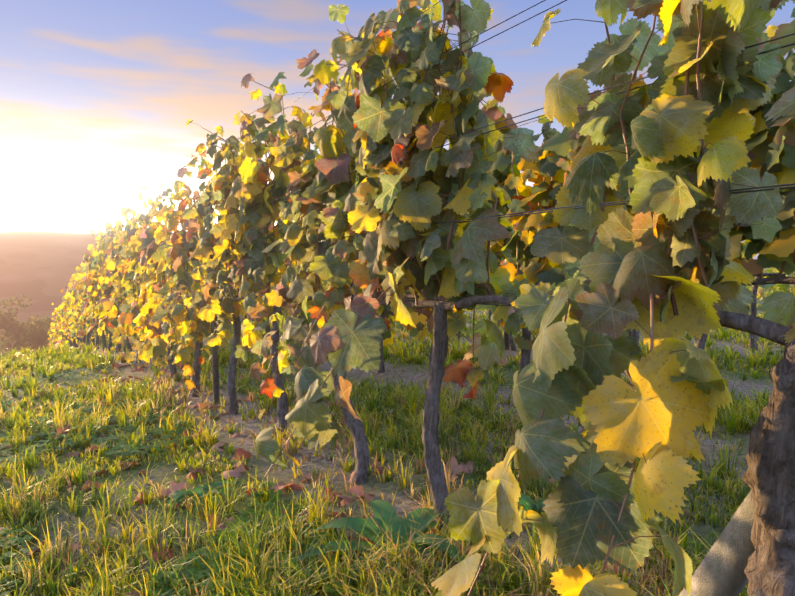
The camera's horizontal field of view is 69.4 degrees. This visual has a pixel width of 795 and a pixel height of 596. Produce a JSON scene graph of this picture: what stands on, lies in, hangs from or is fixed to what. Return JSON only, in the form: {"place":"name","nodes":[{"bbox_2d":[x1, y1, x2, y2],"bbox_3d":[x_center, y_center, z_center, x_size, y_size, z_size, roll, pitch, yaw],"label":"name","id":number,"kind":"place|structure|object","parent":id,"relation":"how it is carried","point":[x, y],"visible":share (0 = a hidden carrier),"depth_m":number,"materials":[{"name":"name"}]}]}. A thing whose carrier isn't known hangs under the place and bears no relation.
{"place":"outdoors","nodes":[
{"label":"outdoors","id":0,"kind":"place"},
{"bbox_2d":[0,231,794,595],"bbox_3d":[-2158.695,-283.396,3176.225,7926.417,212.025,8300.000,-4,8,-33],"label":"ground","id":1,"kind":"structure","parent":0,"point":[38,267],"depth_m":3.64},
{"bbox_2d":[0,294,86,355],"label":"tree","id":2,"kind":"object","parent":1,"relation":"on","point":[31,334],"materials":[{"name":"brown plant"}]},
{"bbox_2d":[0,365,359,595],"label":"clover plants","id":3,"kind":"object","parent":1,"relation":"on","point":[160,574],"visible":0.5,"depth_m":2.46,"materials":[{"name":"green plant"}]},
{"bbox_2d":[165,481,235,514],"bbox_3d":[-0.973,0.995,2.889,0.395,0.074,0.295,-4,8,-33],"label":"plantain weed","id":4,"kind":"object","parent":1,"relation":"on","point":[182,495],"visible":0.69,"depth_m":2.90,"materials":[{"name":"green plant"}]},
{"bbox_2d":[62,184,511,404],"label":"trellis posts","id":5,"kind":"object","parent":1,"relation":"on","point":[215,374],"visible":0.02,"depth_m":5.24,"materials":[{"name":"wood"}]},
{"bbox_2d":[54,0,794,327],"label":"trellis wires","id":6,"kind":"object","parent":5,"relation":"attached to","point":[608,203],"visible":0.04,"depth_m":1.95,"materials":[{"name":"grey metal"}]},
{"bbox_2d":[0,361,682,595],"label":"fallen leaves","id":7,"kind":"object","parent":1,"relation":"on","point":[282,484],"visible":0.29,"depth_m":3.16,"materials":[{"name":"brown plant"}]},
{"bbox_2d":[293,500,477,595],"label":"plantain weed","id":8,"kind":"object","parent":1,"relation":"on","point":[358,524],"visible":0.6,"depth_m":2.25,"materials":[{"name":"green plant"}]},
{"bbox_2d":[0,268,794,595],"bbox_3d":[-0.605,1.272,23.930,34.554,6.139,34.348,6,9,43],"label":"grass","id":9,"kind":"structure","parent":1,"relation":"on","point":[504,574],"depth_m":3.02,"materials":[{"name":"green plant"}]},
{"bbox_2d":[61,271,794,595],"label":"grapevine trunks","id":10,"kind":"object","parent":1,"relation":"on","point":[768,477],"visible":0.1,"depth_m":1.37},
{"bbox_2d":[47,2,794,376],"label":"vine leaves","id":11,"kind":"object","parent":10,"relation":"attached to","point":[103,270],"visible":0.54,"depth_m":4.49,"materials":[{"name":"yellow plant"}]},
{"bbox_2d":[141,0,794,595],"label":"vine leaves","id":12,"kind":"object","parent":10,"relation":"attached to","point":[669,402],"visible":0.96,"depth_m":1.64,"materials":[{"name":"green plant"}]},
{"bbox_2d":[518,493,545,532],"bbox_3d":[0.572,0.916,2.525,0.279,0.074,0.316,-4,8,-33],"label":"plantain weed","id":13,"kind":"object","parent":1,"relation":"on","point":[523,500],"visible":0.27,"depth_m":2.52,"materials":[{"name":"green plant"}]},
{"bbox_2d":[679,491,754,595],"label":"wooden post","id":14,"kind":"object","parent":1,"relation":"on","point":[720,569],"depth_m":1.54,"materials":[{"name":"grey wood"}]},
{"bbox_2d":[0,0,794,258],"label":"sky","id":15,"kind":"structure","parent":0,"point":[98,98],"materials":[{"name":"blue"}]},
{"bbox_2d":[81,1,794,595],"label":"vine canes","id":16,"kind":"object","parent":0,"point":[693,231],"visible":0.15,"depth_m":2.25,"materials":[{"name":"plant"}]}
]}

